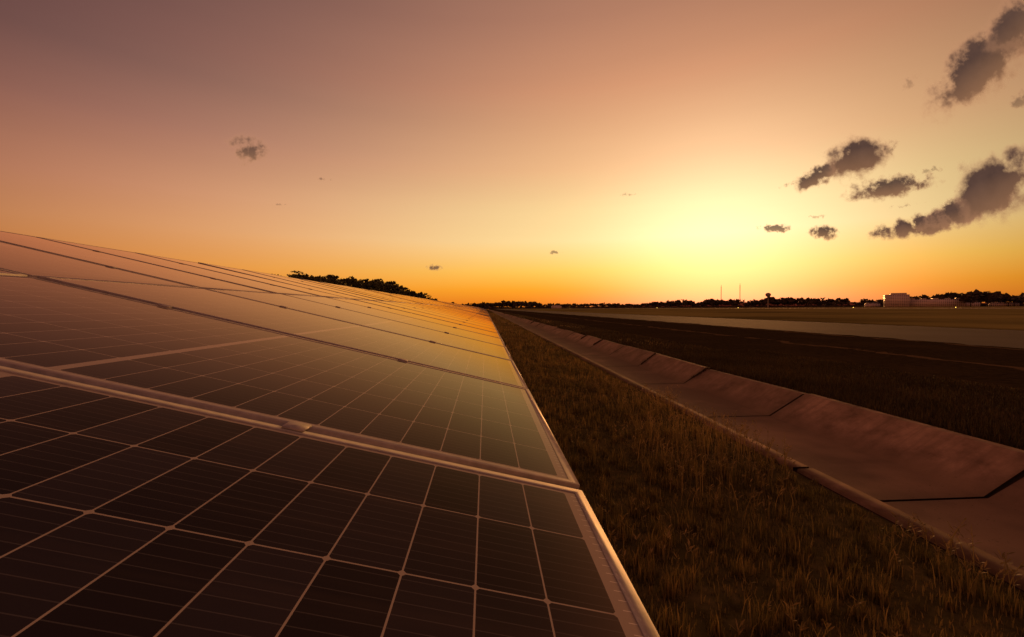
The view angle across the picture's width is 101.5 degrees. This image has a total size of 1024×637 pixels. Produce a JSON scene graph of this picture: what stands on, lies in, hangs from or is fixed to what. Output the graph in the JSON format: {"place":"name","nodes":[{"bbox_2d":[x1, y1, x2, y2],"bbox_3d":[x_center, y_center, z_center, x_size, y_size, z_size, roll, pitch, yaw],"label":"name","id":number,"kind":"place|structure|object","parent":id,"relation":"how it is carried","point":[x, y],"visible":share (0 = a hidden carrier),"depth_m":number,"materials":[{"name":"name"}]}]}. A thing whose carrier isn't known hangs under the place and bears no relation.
{"place":"outdoors","nodes":[
{"label":"outdoors","id":0,"kind":"place"},
{"bbox_2d":[231,136,264,161],"bbox_3d":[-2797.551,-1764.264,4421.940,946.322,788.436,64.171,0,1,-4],"label":"cloud","id":1,"kind":"structure","parent":0,"point":[251,152],"depth_m":4421.94,"materials":[{"name":"grey"}]},
{"bbox_2d":[429,266,438,269],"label":"cloud","id":2,"kind":"structure","parent":0,"point":[433,267],"depth_m":5435.79,"materials":[{"name":"grey"}]},
{"bbox_2d":[0,0,1023,306],"label":"sky","id":3,"kind":"structure","parent":0,"point":[652,146],"materials":[{"name":"orange"}]},
{"bbox_2d":[489,302,986,306],"bbox_3d":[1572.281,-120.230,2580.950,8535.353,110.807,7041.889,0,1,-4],"label":"buildings","id":4,"kind":"structure","parent":0,"point":[741,303],"depth_m":5087.55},
{"bbox_2d":[486,306,1023,636],"bbox_3d":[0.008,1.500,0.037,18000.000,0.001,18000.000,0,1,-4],"label":"ground","id":5,"kind":"structure","parent":0,"point":[999,366],"depth_m":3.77,"materials":[{"name":"green plant"}]},
{"bbox_2d":[0,231,659,636],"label":"solar panels","id":6,"kind":"object","parent":5,"relation":"on","point":[194,449],"visible":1,"depth_m":0.63,"materials":[{"name":"glass"}]},
{"bbox_2d":[274,270,437,300],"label":"trees","id":7,"kind":"object","parent":5,"relation":"on","point":[380,286],"visible":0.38,"depth_m":218.89,"materials":[{"name":"green plant"}]},
{"bbox_2d":[551,305,561,308],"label":"building","id":8,"kind":"structure","parent":5,"relation":"on","point":[556,307],"depth_m":1286.09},
{"bbox_2d":[451,289,1023,308],"bbox_3d":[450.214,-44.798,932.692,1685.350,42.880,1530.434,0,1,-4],"label":"treeline","id":9,"kind":"object","parent":5,"relation":"on","point":[975,295],"visible":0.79,"depth_m":1251.17,"materials":[{"name":"green plant"}]},
{"bbox_2d":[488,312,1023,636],"bbox_3d":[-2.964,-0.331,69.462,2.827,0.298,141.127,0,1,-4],"label":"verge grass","id":10,"kind":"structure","parent":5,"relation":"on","point":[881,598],"depth_m":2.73,"materials":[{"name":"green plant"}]},
{"bbox_2d":[488,309,1023,591],"bbox_3d":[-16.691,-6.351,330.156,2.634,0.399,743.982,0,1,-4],"label":"concrete drainage channel","id":11,"kind":"object","parent":5,"relation":"on","point":[886,465],"visible":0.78,"depth_m":4.84,"materials":[{"name":"grey concrete"}]},
{"bbox_2d":[512,316,709,378],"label":"joint grass","id":12,"kind":"structure","parent":11,"relation":"on","point":[697,374],"depth_m":12.88,"materials":[{"name":"green plant"}]},
{"bbox_2d":[489,313,1023,636],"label":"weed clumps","id":13,"kind":"object","parent":5,"relation":"on","point":[801,626],"visible":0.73,"depth_m":3.57,"materials":[{"name":"green plant"}]},
{"bbox_2d":[864,303,879,306],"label":"building","id":14,"kind":"structure","parent":5,"relation":"on","point":[871,305],"depth_m":994.13,"materials":[{"name":"grey"}]},
{"bbox_2d":[883,293,909,306],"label":"building","id":15,"kind":"structure","parent":5,"relation":"on","point":[897,300],"depth_m":910.70,"materials":[{"name":"concrete"}]},
{"bbox_2d":[910,298,965,306],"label":"long building","id":16,"kind":"structure","parent":5,"relation":"on","point":[937,302],"depth_m":889.33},
{"bbox_2d":[966,302,979,306],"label":"building","id":17,"kind":"structure","parent":5,"relation":"on","point":[975,304],"depth_m":867.69,"materials":[{"name":"grey"}]},
{"bbox_2d":[988,302,1019,305],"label":"building","id":18,"kind":"structure","parent":5,"relation":"on","point":[1003,304],"depth_m":869.30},
{"bbox_2d":[500,309,1023,347],"bbox_3d":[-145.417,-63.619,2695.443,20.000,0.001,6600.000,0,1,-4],"label":"runway","id":19,"kind":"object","parent":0,"point":[995,337],"depth_m":26.93,"materials":[{"name":"grey asphalt"}]},
{"bbox_2d":[765,293,770,307],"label":"water tower","id":20,"kind":"structure","parent":0,"point":[767,295],"depth_m":1064.09,"materials":[{"name":"white metal"}]},
{"bbox_2d":[764,224,789,232],"bbox_3d":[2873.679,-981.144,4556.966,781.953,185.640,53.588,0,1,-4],"label":"cloud","id":21,"kind":"structure","parent":0,"point":[770,228],"depth_m":4556.96,"materials":[{"name":"grey"}]},
{"bbox_2d":[798,162,833,190],"bbox_3d":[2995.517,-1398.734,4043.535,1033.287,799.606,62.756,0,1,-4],"label":"cloud","id":22,"kind":"structure","parent":0,"point":[826,169],"depth_m":4043.53,"materials":[{"name":"grey"}]},
{"bbox_2d":[809,225,836,239],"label":"cloud","id":23,"kind":"structure","parent":0,"point":[823,231],"depth_m":4342.08,"materials":[{"name":"grey"}]},
{"bbox_2d":[827,137,887,176],"bbox_3d":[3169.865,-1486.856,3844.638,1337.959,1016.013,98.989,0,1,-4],"label":"cloud","id":24,"kind":"structure","parent":0,"point":[864,155],"depth_m":3844.64,"materials":[{"name":"grey"}]},
{"bbox_2d":[884,146,892,154],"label":"cloud","id":25,"kind":"structure","parent":0,"point":[887,150],"depth_m":3737.20,"materials":[{"name":"grey"}]},
{"bbox_2d":[850,174,929,199],"bbox_3d":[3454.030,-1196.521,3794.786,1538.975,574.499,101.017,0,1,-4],"label":"cloud","id":26,"kind":"structure","parent":0,"point":[899,185],"depth_m":3794.78,"materials":[{"name":"grey"}]},
{"bbox_2d":[869,209,969,238],"bbox_3d":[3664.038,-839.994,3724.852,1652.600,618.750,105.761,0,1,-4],"label":"cloud","id":27,"kind":"structure","parent":0,"point":[903,229],"depth_m":3724.85,"materials":[{"name":"grey"}]},
{"bbox_2d":[921,198,973,229],"bbox_3d":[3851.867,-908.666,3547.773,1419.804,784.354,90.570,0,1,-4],"label":"cloud","id":28,"kind":"structure","parent":0,"point":[953,210],"depth_m":3547.77,"materials":[{"name":"grey"}]},
{"bbox_2d":[928,28,1023,107],"bbox_3d":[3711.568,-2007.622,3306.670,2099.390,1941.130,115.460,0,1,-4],"label":"cloud","id":29,"kind":"structure","parent":0,"point":[976,65],"depth_m":3306.67,"materials":[{"name":"grey"}]},
{"bbox_2d":[956,146,1023,219],"bbox_3d":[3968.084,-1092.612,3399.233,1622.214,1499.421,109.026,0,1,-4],"label":"cloud","id":30,"kind":"structure","parent":0,"point":[991,185],"depth_m":3399.23,"materials":[{"name":"grey"}]},
{"bbox_2d":[988,0,1023,51],"bbox_3d":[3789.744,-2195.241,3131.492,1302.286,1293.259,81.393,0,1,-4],"label":"cloud","id":31,"kind":"structure","parent":0,"point":[1007,27],"depth_m":3131.49,"materials":[{"name":"grey"}]},
{"bbox_2d":[1012,96,1023,106],"bbox_3d":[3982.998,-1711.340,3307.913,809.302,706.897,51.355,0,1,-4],"label":"cloud","id":32,"kind":"structure","parent":0,"point":[1019,102],"depth_m":3307.91,"materials":[{"name":"grey"}]}
]}

